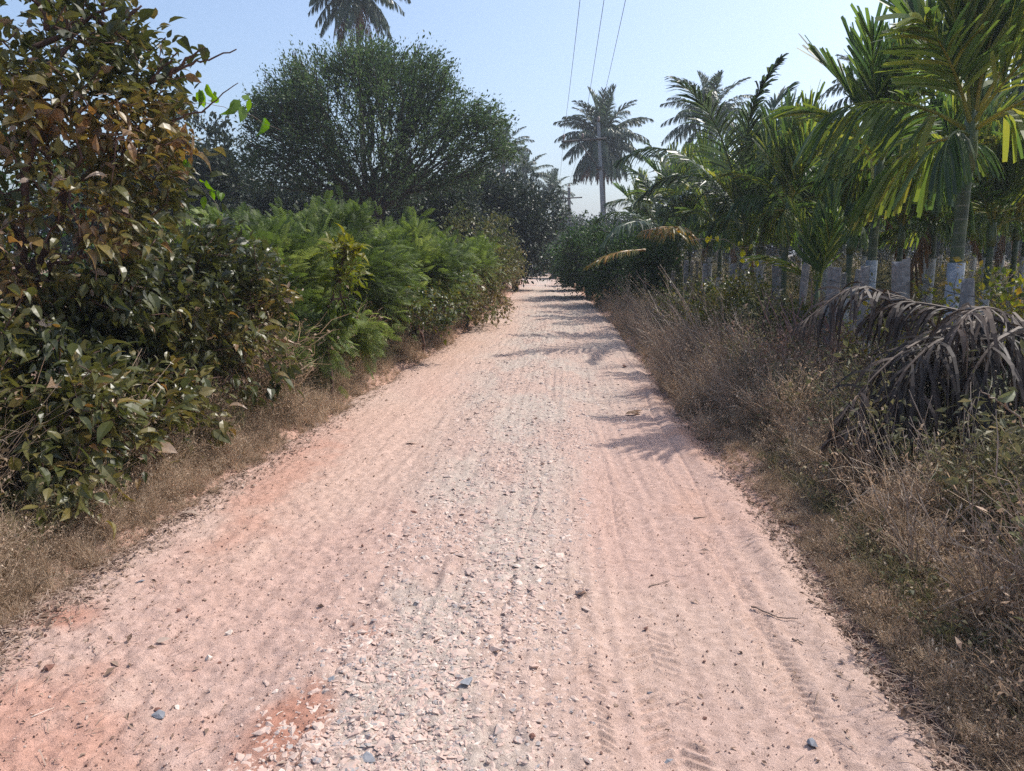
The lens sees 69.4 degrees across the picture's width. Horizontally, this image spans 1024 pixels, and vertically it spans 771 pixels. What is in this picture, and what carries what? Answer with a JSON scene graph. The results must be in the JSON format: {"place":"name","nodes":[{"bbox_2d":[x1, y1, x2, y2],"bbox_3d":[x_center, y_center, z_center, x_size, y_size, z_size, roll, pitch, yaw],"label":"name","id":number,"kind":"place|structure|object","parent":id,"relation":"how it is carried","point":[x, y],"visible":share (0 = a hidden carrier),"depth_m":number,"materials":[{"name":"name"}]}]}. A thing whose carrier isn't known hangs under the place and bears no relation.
{"place":"outdoors","nodes":[
{"label":"outdoors","id":0,"kind":"place"},
{"bbox_2d":[206,296,650,770],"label":"embedded gravel","id":1,"kind":"structure","parent":0,"point":[379,726],"depth_m":2.90,"materials":[{"name":"gravel"}]},
{"bbox_2d":[0,272,963,770],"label":"road","id":2,"kind":"structure","parent":0,"point":[634,550],"depth_m":3.18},
{"bbox_2d":[0,324,921,770],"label":"grit","id":3,"kind":"object","parent":2,"relation":"on","point":[366,650],"visible":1,"depth_m":2.75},
{"bbox_2d":[0,0,1021,253],"label":"sky","id":4,"kind":"structure","parent":0,"point":[523,51],"materials":[{"name":"blue"}]},
{"bbox_2d":[1,254,1023,770],"bbox_3d":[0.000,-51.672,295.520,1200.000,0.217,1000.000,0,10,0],"label":"ground","id":5,"kind":"structure","parent":0,"point":[403,366],"depth_m":4.78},
{"bbox_2d":[11,128,163,275],"bbox_3d":[-14.293,-5.796,25.364,6.645,5.699,6.057,2,10,14],"label":"broadleaf tree","id":6,"kind":"object","parent":5,"relation":"on","point":[64,240],"visible":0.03,"depth_m":23.95,"materials":[{"name":"green plant"}]},
{"bbox_2d":[0,0,227,454],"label":"broadleaf tree","id":7,"kind":"object","parent":5,"relation":"on","point":[31,86],"visible":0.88,"depth_m":4.59,"materials":[{"name":"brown plant"}]},
{"bbox_2d":[25,0,141,50],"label":"bare branch","id":8,"kind":"object","parent":7,"relation":"attached to","point":[50,40],"visible":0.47,"depth_m":4.64,"materials":[{"name":"brown plant"}]},
{"bbox_2d":[74,23,236,125],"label":"bare branch","id":9,"kind":"object","parent":7,"relation":"attached to","point":[168,70],"visible":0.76,"depth_m":4.80,"materials":[{"name":"brown plant"}]},
{"bbox_2d":[100,83,237,139],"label":"bare branch","id":10,"kind":"object","parent":7,"relation":"attached to","point":[147,130],"visible":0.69,"depth_m":4.84,"materials":[{"name":"brown plant"}]},
{"bbox_2d":[99,84,279,135],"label":"climbing vine","id":11,"kind":"object","parent":7,"relation":"attached to","point":[235,106],"visible":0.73,"depth_m":4.94,"materials":[{"name":"green plant"}]},
{"bbox_2d":[164,150,224,216],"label":"climbing vine","id":12,"kind":"object","parent":7,"relation":"hanging from","point":[211,194],"visible":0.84,"depth_m":5.05,"materials":[{"name":"green plant"}]},
{"bbox_2d":[0,303,246,539],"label":"broadleaf shrub","id":13,"kind":"object","parent":5,"relation":"on","point":[90,397],"visible":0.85,"depth_m":4.10,"materials":[{"name":"green plant"}]},
{"bbox_2d":[0,75,247,427],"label":"shade shrub","id":14,"kind":"object","parent":5,"relation":"on","point":[31,256],"visible":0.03,"depth_m":6.55,"materials":[{"name":"green plant"}]},
{"bbox_2d":[8,189,304,421],"bbox_3d":[-2.611,-0.547,5.989,1.859,1.992,2.830,0,10,0],"label":"broadleaf shrub","id":15,"kind":"object","parent":5,"relation":"on","point":[206,280],"visible":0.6,"depth_m":5.79,"materials":[{"name":"green plant"}]},
{"bbox_2d":[124,97,268,228],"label":"broadleaf tree","id":16,"kind":"object","parent":5,"relation":"on","point":[220,162],"visible":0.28,"depth_m":25.17,"materials":[{"name":"green plant"}]},
{"bbox_2d":[103,201,363,398],"bbox_3d":[-2.775,-0.982,8.075,3.133,2.109,2.138,6,12,29],"label":"feathery bush","id":17,"kind":"object","parent":5,"relation":"on","point":[285,237],"visible":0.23,"depth_m":7.72,"materials":[{"name":"green plant"}]},
{"bbox_2d":[211,157,266,214],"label":"broadleaf tree","id":18,"kind":"object","parent":5,"relation":"on","point":[256,196],"visible":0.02,"depth_m":28.03,"materials":[{"name":"green plant"}]},
{"bbox_2d":[0,292,498,567],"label":"green weeds","id":19,"kind":"object","parent":5,"relation":"on","point":[53,508],"visible":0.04,"depth_m":5.10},
{"bbox_2d":[0,254,510,628],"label":"dry weeds","id":20,"kind":"object","parent":5,"relation":"on","point":[172,478],"visible":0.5,"depth_m":4.62,"materials":[{"name":"plant"}]},
{"bbox_2d":[0,310,577,770],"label":"leaf litter","id":21,"kind":"object","parent":5,"relation":"on","point":[72,590],"visible":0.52,"depth_m":3.47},
{"bbox_2d":[245,162,335,224],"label":"broadleaf tree","id":22,"kind":"object","parent":5,"relation":"on","point":[262,202],"visible":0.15,"depth_m":27.14,"materials":[{"name":"green plant"}]},
{"bbox_2d":[233,182,429,378],"bbox_3d":[-2.477,-1.394,9.366,2.899,2.461,3.172,0,10,0],"label":"feathery bush","id":23,"kind":"object","parent":5,"relation":"on","point":[384,290],"visible":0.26,"depth_m":9.40,"materials":[{"name":"green plant"}]},
{"bbox_2d":[306,223,374,399],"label":"yellow sapling","id":24,"kind":"object","parent":5,"relation":"on","point":[346,254],"visible":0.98,"depth_m":7.26,"materials":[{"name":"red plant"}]},
{"bbox_2d":[301,178,401,236],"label":"broadleaf tree","id":25,"kind":"object","parent":5,"relation":"on","point":[365,231],"visible":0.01,"depth_m":26.55,"materials":[{"name":"green plant"}]},
{"bbox_2d":[308,0,410,182],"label":"coconut palm","id":26,"kind":"object","parent":5,"relation":"on","point":[353,14],"visible":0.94,"depth_m":38.80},
{"bbox_2d":[227,18,532,238],"bbox_3d":[-3.963,-6.187,21.222,8.160,7.920,6.063,-4,11,-22],"label":"acacia tree","id":27,"kind":"object","parent":5,"relation":"on","point":[301,116],"visible":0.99,"depth_m":20.20,"materials":[{"name":"green plant"}]},
{"bbox_2d":[364,164,462,236],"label":"broadleaf tree","id":28,"kind":"object","parent":5,"relation":"on","point":[410,178],"visible":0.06,"depth_m":26.54,"materials":[{"name":"plant"}]},
{"bbox_2d":[353,206,484,342],"bbox_3d":[-1.432,-1.647,11.409,2.920,2.230,3.001,-7,12,-33],"label":"feathery bush","id":29,"kind":"object","parent":5,"relation":"on","point":[436,257],"visible":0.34,"depth_m":11.38,"materials":[{"name":"green plant"}]},
{"bbox_2d":[388,266,485,351],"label":"glossy shrub","id":30,"kind":"object","parent":5,"relation":"on","point":[446,310],"visible":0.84,"depth_m":10.11,"materials":[{"name":"green plant"}]},
{"bbox_2d":[383,168,508,246],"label":"broadleaf tree","id":31,"kind":"object","parent":5,"relation":"on","point":[440,211],"visible":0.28,"depth_m":24.41,"materials":[{"name":"green plant"}]},
{"bbox_2d":[428,226,505,329],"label":"feathery bush","id":32,"kind":"object","parent":5,"relation":"on","point":[483,244],"visible":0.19,"depth_m":13.98,"materials":[{"name":"green plant"}]},
{"bbox_2d":[433,195,525,329],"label":"leafy shrub","id":33,"kind":"object","parent":5,"relation":"on","point":[482,309],"visible":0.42,"depth_m":15.54,"materials":[{"name":"green plant"}]},
{"bbox_2d":[438,156,555,286],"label":"broadleaf tree","id":34,"kind":"object","parent":5,"relation":"on","point":[486,198],"visible":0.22,"depth_m":28.10,"materials":[{"name":"green plant"}]},
{"bbox_2d":[472,207,530,315],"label":"leafy shrub","id":35,"kind":"object","parent":5,"relation":"on","point":[505,239],"visible":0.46,"depth_m":19.54,"materials":[{"name":"green plant"}]},
{"bbox_2d":[479,121,534,181],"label":"coconut palm","id":36,"kind":"object","parent":5,"relation":"on","point":[527,150],"visible":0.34,"depth_m":59.39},
{"bbox_2d":[506,146,553,196],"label":"coconut palm","id":37,"kind":"object","parent":5,"relation":"on","point":[540,174],"visible":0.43,"depth_m":67.24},
{"bbox_2d":[483,161,578,290],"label":"broadleaf tree","id":38,"kind":"object","parent":5,"relation":"on","point":[537,205],"visible":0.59,"depth_m":28.84,"materials":[{"name":"green plant"}]},
{"bbox_2d":[533,167,577,212],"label":"coconut palm","id":39,"kind":"object","parent":5,"relation":"on","point":[551,182],"visible":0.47,"depth_m":75.11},
{"bbox_2d":[561,117,606,229],"bbox_3d":[3.466,-8.689,35.005,2.334,7.705,0.340,0,10,0],"label":"utility pole","id":40,"kind":"object","parent":5,"relation":"on","point":[599,139],"visible":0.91,"depth_m":34.56,"materials":[{"name":"concrete"}]},
{"bbox_2d":[542,212,634,298],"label":"roadside bush","id":41,"kind":"object","parent":5,"relation":"on","point":[569,254],"visible":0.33,"depth_m":24.07,"materials":[{"name":"green plant"}]},
{"bbox_2d":[553,83,653,227],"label":"coconut palm","id":42,"kind":"object","parent":5,"relation":"on","point":[614,147],"visible":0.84,"depth_m":52.83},
{"bbox_2d":[565,209,674,304],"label":"roadside bush","id":43,"kind":"object","parent":5,"relation":"on","point":[606,269],"visible":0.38,"depth_m":20.40,"materials":[{"name":"green plant"}]},
{"bbox_2d":[612,167,669,241],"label":"areca palm","id":44,"kind":"object","parent":5,"relation":"on","point":[635,197],"visible":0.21,"depth_m":24.56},
{"bbox_2d":[583,143,711,270],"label":"young coconut palm","id":45,"kind":"object","parent":5,"relation":"on","point":[661,231],"visible":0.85,"depth_m":17.13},
{"bbox_2d":[609,220,694,308],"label":"roadside bush","id":46,"kind":"object","parent":5,"relation":"on","point":[651,258],"visible":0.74,"depth_m":16.79,"materials":[{"name":"green plant"}]},
{"bbox_2d":[624,141,713,245],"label":"areca palm","id":47,"kind":"object","parent":5,"relation":"on","point":[638,193],"visible":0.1,"depth_m":22.08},
{"bbox_2d":[641,141,707,278],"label":"areca palm","id":48,"kind":"object","parent":5,"relation":"on","point":[676,220],"visible":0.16,"depth_m":19.42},
{"bbox_2d":[660,183,708,285],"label":"areca palm","id":49,"kind":"object","parent":5,"relation":"on","point":[689,247],"visible":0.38,"depth_m":17.70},
{"bbox_2d":[653,126,742,290],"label":"areca palm","id":50,"kind":"object","parent":5,"relation":"on","point":[696,226],"visible":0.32,"depth_m":16.94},
{"bbox_2d":[660,70,751,273],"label":"coconut palm","id":51,"kind":"object","parent":5,"relation":"on","point":[716,78],"visible":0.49,"depth_m":43.44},
{"bbox_2d":[409,309,1020,770],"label":"leaf litter","id":52,"kind":"object","parent":5,"relation":"on","point":[919,711],"visible":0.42,"depth_m":2.71,"materials":[{"name":"plant"}]},
{"bbox_2d":[612,53,823,300],"bbox_3d":[3.624,-3.095,12.772,3.390,4.568,3.764,0,10,0],"label":"young coconut palm","id":53,"kind":"object","parent":5,"relation":"on","point":[743,151],"visible":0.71,"depth_m":12.73,"materials":[{"name":"plant"}]},
{"bbox_2d":[674,163,776,299],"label":"areca palm","id":54,"kind":"object","parent":5,"relation":"on","point":[700,213],"visible":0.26,"depth_m":15.11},
{"bbox_2d":[699,232,765,273],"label":"broadleaf tree","id":55,"kind":"object","parent":5,"relation":"on","point":[726,255],"visible":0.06,"depth_m":48.47,"materials":[{"name":"plant"}]},
{"bbox_2d":[704,143,783,281],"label":"areca palm","id":56,"kind":"object","parent":5,"relation":"on","point":[736,237],"visible":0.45,"depth_m":12.88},
{"bbox_2d":[651,265,866,361],"bbox_3d":[2.901,-0.941,9.929,1.440,1.356,5.074,-1,10,-5],"label":"green shrub","id":57,"kind":"object","parent":5,"relation":"on","point":[727,292],"visible":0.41,"depth_m":9.49,"materials":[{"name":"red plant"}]},
{"bbox_2d":[690,236,799,279],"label":"creeper vine","id":58,"kind":"object","parent":57,"relation":"attached to","point":[742,253],"visible":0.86,"depth_m":9.43,"materials":[{"name":"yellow plant"}]},
{"bbox_2d":[702,93,818,309],"bbox_3d":[5.032,-3.403,14.502,2.284,4.563,2.326,6,12,32],"label":"areca palm","id":59,"kind":"object","parent":5,"relation":"on","point":[710,229],"visible":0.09,"depth_m":14.66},
{"bbox_2d":[752,243,797,270],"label":"broadleaf tree","id":60,"kind":"object","parent":5,"relation":"on","point":[770,249],"visible":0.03,"depth_m":53.09,"materials":[{"name":"green plant"}]},
{"bbox_2d":[771,263,781,316],"bbox_3d":[3.348,-0.844,9.407,0.130,1.430,0.083,-1,9,6],"label":"stone post","id":61,"kind":"object","parent":5,"relation":"on","point":[776,274],"visible":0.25,"depth_m":9.30,"materials":[{"name":"stone"}]},
{"bbox_2d":[700,308,876,394],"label":"brown shrub","id":62,"kind":"object","parent":5,"relation":"on","point":[795,352],"visible":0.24,"depth_m":6.81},
{"bbox_2d":[755,160,822,291],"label":"areca palm","id":63,"kind":"object","parent":5,"relation":"on","point":[802,194],"visible":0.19,"depth_m":14.13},
{"bbox_2d":[714,80,870,309],"bbox_3d":[4.635,-2.784,12.188,2.449,4.164,2.060,8,13,37],"label":"areca palm","id":64,"kind":"object","parent":5,"relation":"on","point":[788,142],"visible":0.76,"depth_m":11.91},
{"bbox_2d":[574,257,1023,770],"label":"dry weeds","id":65,"kind":"object","parent":5,"relation":"on","point":[869,601],"visible":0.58,"depth_m":3.48,"materials":[{"name":"plant"}]},
{"bbox_2d":[820,379,949,472],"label":"dead palm frond","id":66,"kind":"object","parent":65,"relation":"on","point":[839,438],"visible":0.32,"depth_m":4.34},
{"bbox_2d":[849,328,983,478],"bbox_3d":[2.444,0.110,4.469,1.015,0.896,0.652,-9,14,-41],"label":"dead palm frond","id":67,"kind":"object","parent":65,"relation":"on","point":[925,360],"visible":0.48,"depth_m":4.28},
{"bbox_2d":[848,322,1013,483],"bbox_3d":[2.512,0.106,4.475,0.897,0.933,0.992,3,11,18],"label":"dead palm frond","id":68,"kind":"object","parent":65,"relation":"on","point":[886,417],"visible":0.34,"depth_m":4.25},
{"bbox_2d":[922,318,1001,455],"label":"dead palm frond","id":69,"kind":"object","parent":65,"relation":"on","point":[978,329],"visible":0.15,"depth_m":4.42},
{"bbox_2d":[1008,515,1023,563],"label":"milkweed plant","id":70,"kind":"object","parent":65,"relation":"on","point":[1018,533],"visible":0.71,"depth_m":2.73,"materials":[{"name":"green plant"}]},
{"bbox_2d":[742,175,858,336],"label":"areca palm","id":71,"kind":"object","parent":5,"relation":"on","point":[820,247],"visible":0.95,"depth_m":8.77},
{"bbox_2d":[799,262,809,321],"bbox_3d":[3.331,-0.697,8.549,0.108,1.444,0.074,-7,14,-34],"label":"stone post","id":72,"kind":"object","parent":5,"relation":"on","point":[805,271],"visible":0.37,"depth_m":8.42,"materials":[{"name":"stone"}]},
{"bbox_2d":[747,279,880,360],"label":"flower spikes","id":73,"kind":"object","parent":5,"relation":"on","point":[797,317],"visible":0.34,"depth_m":7.63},
{"bbox_2d":[777,102,862,300],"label":"areca palm","id":74,"kind":"object","parent":5,"relation":"on","point":[824,276],"depth_m":17.01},
{"bbox_2d":[624,269,1023,729],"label":"green weeds","id":75,"kind":"object","parent":5,"relation":"on","point":[953,479],"visible":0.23,"depth_m":3.78,"materials":[{"name":"plant"}]},
{"bbox_2d":[889,326,1023,467],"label":"dead palm frond","id":76,"kind":"object","parent":75,"relation":"on","point":[1007,358],"visible":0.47,"depth_m":4.18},
{"bbox_2d":[981,378,1023,427],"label":"milkweed plant","id":77,"kind":"object","parent":75,"relation":"on","point":[1005,398],"visible":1,"depth_m":2.85,"materials":[{"name":"green plant"}]},
{"bbox_2d":[632,232,1023,411],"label":"ground cover","id":78,"kind":"object","parent":5,"relation":"on","point":[884,274],"visible":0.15,"depth_m":17.36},
{"bbox_2d":[819,266,841,354],"bbox_3d":[3.285,-0.529,7.714,0.146,1.411,0.093,8,13,27],"label":"stone post","id":79,"kind":"object","parent":5,"relation":"on","point":[834,273],"visible":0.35,"depth_m":7.59,"materials":[{"name":"stone"}]},
{"bbox_2d":[847,269,860,343],"bbox_3d":[3.957,-0.670,8.612,0.123,1.370,0.076,4,11,23],"label":"stone post","id":80,"kind":"object","parent":5,"relation":"on","point":[857,275],"visible":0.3,"depth_m":8.52,"materials":[{"name":"stone"}]},
{"bbox_2d":[788,122,928,336],"bbox_3d":[5.223,-2.105,10.844,1.805,3.304,1.999,0,10,0],"label":"areca palm","id":81,"kind":"object","parent":5,"relation":"on","point":[852,240],"visible":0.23,"depth_m":10.43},
{"bbox_2d":[855,265,869,359],"bbox_3d":[3.339,-0.429,7.091,0.105,1.433,0.079,-2,10,-5],"label":"stone post","id":82,"kind":"object","parent":5,"relation":"on","point":[864,274],"visible":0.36,"depth_m":7.00,"materials":[{"name":"stone"}]},
{"bbox_2d":[816,112,909,259],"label":"areca palm","id":83,"kind":"object","parent":5,"relation":"on","point":[889,224],"visible":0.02,"depth_m":14.53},
{"bbox_2d":[818,35,922,252],"bbox_3d":[15.702,-9.861,32.813,4.482,10.804,4.273,0,10,0],"label":"coconut palm","id":84,"kind":"object","parent":5,"relation":"on","point":[833,89],"visible":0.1,"depth_m":32.69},
{"bbox_2d":[760,1,1006,355],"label":"areca palm","id":85,"kind":"object","parent":5,"relation":"on","point":[868,66],"visible":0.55,"depth_m":9.12,"materials":[{"name":"plant"}]},
{"bbox_2d":[891,257,909,370],"bbox_3d":[3.318,-0.329,6.329,0.154,1.510,0.099,-3,11,7],"label":"stone post","id":86,"kind":"object","parent":5,"relation":"on","point":[900,278],"visible":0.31,"depth_m":6.19,"materials":[{"name":"stone"}]},
{"bbox_2d":[791,0,1023,322],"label":"areca palm","id":87,"kind":"object","parent":5,"relation":"on","point":[969,43],"visible":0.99,"depth_m":6.94,"materials":[{"name":"plant"}]},
{"bbox_2d":[883,133,952,261],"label":"areca palm","id":88,"kind":"object","parent":5,"relation":"on","point":[903,222],"visible":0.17,"depth_m":11.16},
{"bbox_2d":[872,481,983,580],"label":"bare shrub","id":89,"kind":"object","parent":5,"relation":"on","point":[912,558],"visible":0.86,"depth_m":3.20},
{"bbox_2d":[838,254,1023,363],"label":"green shrub","id":90,"kind":"object","parent":5,"relation":"on","point":[1010,297],"visible":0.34,"depth_m":6.03,"materials":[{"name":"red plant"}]},
{"bbox_2d":[856,322,1022,450],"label":"dark undergrowth","id":91,"kind":"object","parent":5,"relation":"on","point":[1006,380],"visible":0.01,"depth_m":4.98,"materials":[{"name":"green plant"}]},
{"bbox_2d":[789,281,912,347],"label":"dead palm frond","id":92,"kind":"object","parent":91,"relation":"on","point":[874,292],"visible":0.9,"depth_m":5.14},
{"bbox_2d":[817,314,975,449],"bbox_3d":[2.558,-0.025,4.618,1.469,0.781,0.606,-5,11,-27],"label":"dead palm frond","id":93,"kind":"object","parent":91,"relation":"on","point":[837,421],"visible":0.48,"depth_m":4.53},
{"bbox_2d":[868,289,945,350],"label":"dead palm frond","id":94,"kind":"object","parent":91,"relation":"on","point":[930,321],"visible":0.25,"depth_m":5.45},
{"bbox_2d":[855,298,983,356],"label":"dead palm frond","id":95,"kind":"object","parent":91,"relation":"on","point":[894,314],"visible":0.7,"depth_m":5.09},
{"bbox_2d":[917,302,1023,410],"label":"dead palm frond","id":96,"kind":"object","parent":91,"relation":"on","point":[958,329],"visible":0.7,"depth_m":4.37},
{"bbox_2d":[878,153,1001,334],"bbox_3d":[6.897,-2.349,12.244,1.989,3.288,1.854,0,10,0],"label":"areca palm","id":97,"kind":"object","parent":5,"relation":"on","point":[926,215],"visible":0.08,"depth_m":12.55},
{"bbox_2d":[908,227,971,270],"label":"broadleaf tree","id":98,"kind":"object","parent":5,"relation":"on","point":[911,253],"visible":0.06,"depth_m":48.44,"materials":[{"name":"green plant"}]},
{"bbox_2d":[909,386,985,494],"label":"bare shrub","id":99,"kind":"object","parent":5,"relation":"on","point":[968,431],"visible":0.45,"depth_m":3.79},
{"bbox_2d":[880,59,1023,335],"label":"areca palm","id":100,"kind":"object","parent":5,"relation":"on","point":[949,104],"visible":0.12,"depth_m":11.71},
{"bbox_2d":[910,474,1021,621],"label":"bare shrub","id":101,"kind":"object","parent":5,"relation":"on","point":[960,557],"visible":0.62,"depth_m":2.79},
{"bbox_2d":[958,278,974,343],"bbox_3d":[3.413,-0.126,5.610,0.109,1.366,0.150,0,10,1],"label":"stone post","id":102,"kind":"object","parent":5,"relation":"on","point":[967,286],"visible":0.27,"depth_m":5.52,"materials":[{"name":"stone"}]},
{"bbox_2d":[919,72,1023,304],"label":"areca palm","id":103,"kind":"object","parent":5,"relation":"on","point":[984,91],"visible":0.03,"depth_m":14.48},
{"bbox_2d":[930,98,1023,334],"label":"areca palm","id":104,"kind":"object","parent":5,"relation":"on","point":[1010,168],"visible":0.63,"depth_m":9.74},
{"bbox_2d":[964,233,1018,270],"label":"broadleaf tree","id":105,"kind":"object","parent":5,"relation":"on","point":[1006,251],"visible":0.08,"depth_m":51.83,"materials":[{"name":"green plant"}]},
{"bbox_2d":[966,119,1023,341],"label":"areca palm","id":106,"kind":"object","parent":5,"relation":"on","point":[1016,239],"visible":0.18,"depth_m":11.21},
{"bbox_2d":[972,131,1023,210],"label":"areca palm","id":107,"kind":"object","parent":5,"relation":"on","point":[1020,195],"visible":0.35,"depth_m":9.66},
{"bbox_2d":[984,216,1013,290],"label":"areca palm","id":108,"kind":"object","parent":5,"relation":"on","point":[998,260],"visible":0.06,"depth_m":25.53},
{"bbox_2d":[979,206,1023,309],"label":"areca palm","id":109,"kind":"object","parent":5,"relation":"on","point":[1021,267],"visible":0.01,"depth_m":17.78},
{"bbox_2d":[987,314,1023,442],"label":"dead palm frond","id":110,"kind":"object","parent":5,"relation":"on","point":[997,319],"visible":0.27,"depth_m":4.63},
{"bbox_2d":[989,5,1023,116],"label":"coconut palm","id":111,"kind":"object","parent":5,"relation":"on","point":[1020,89],"visible":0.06,"depth_m":14.77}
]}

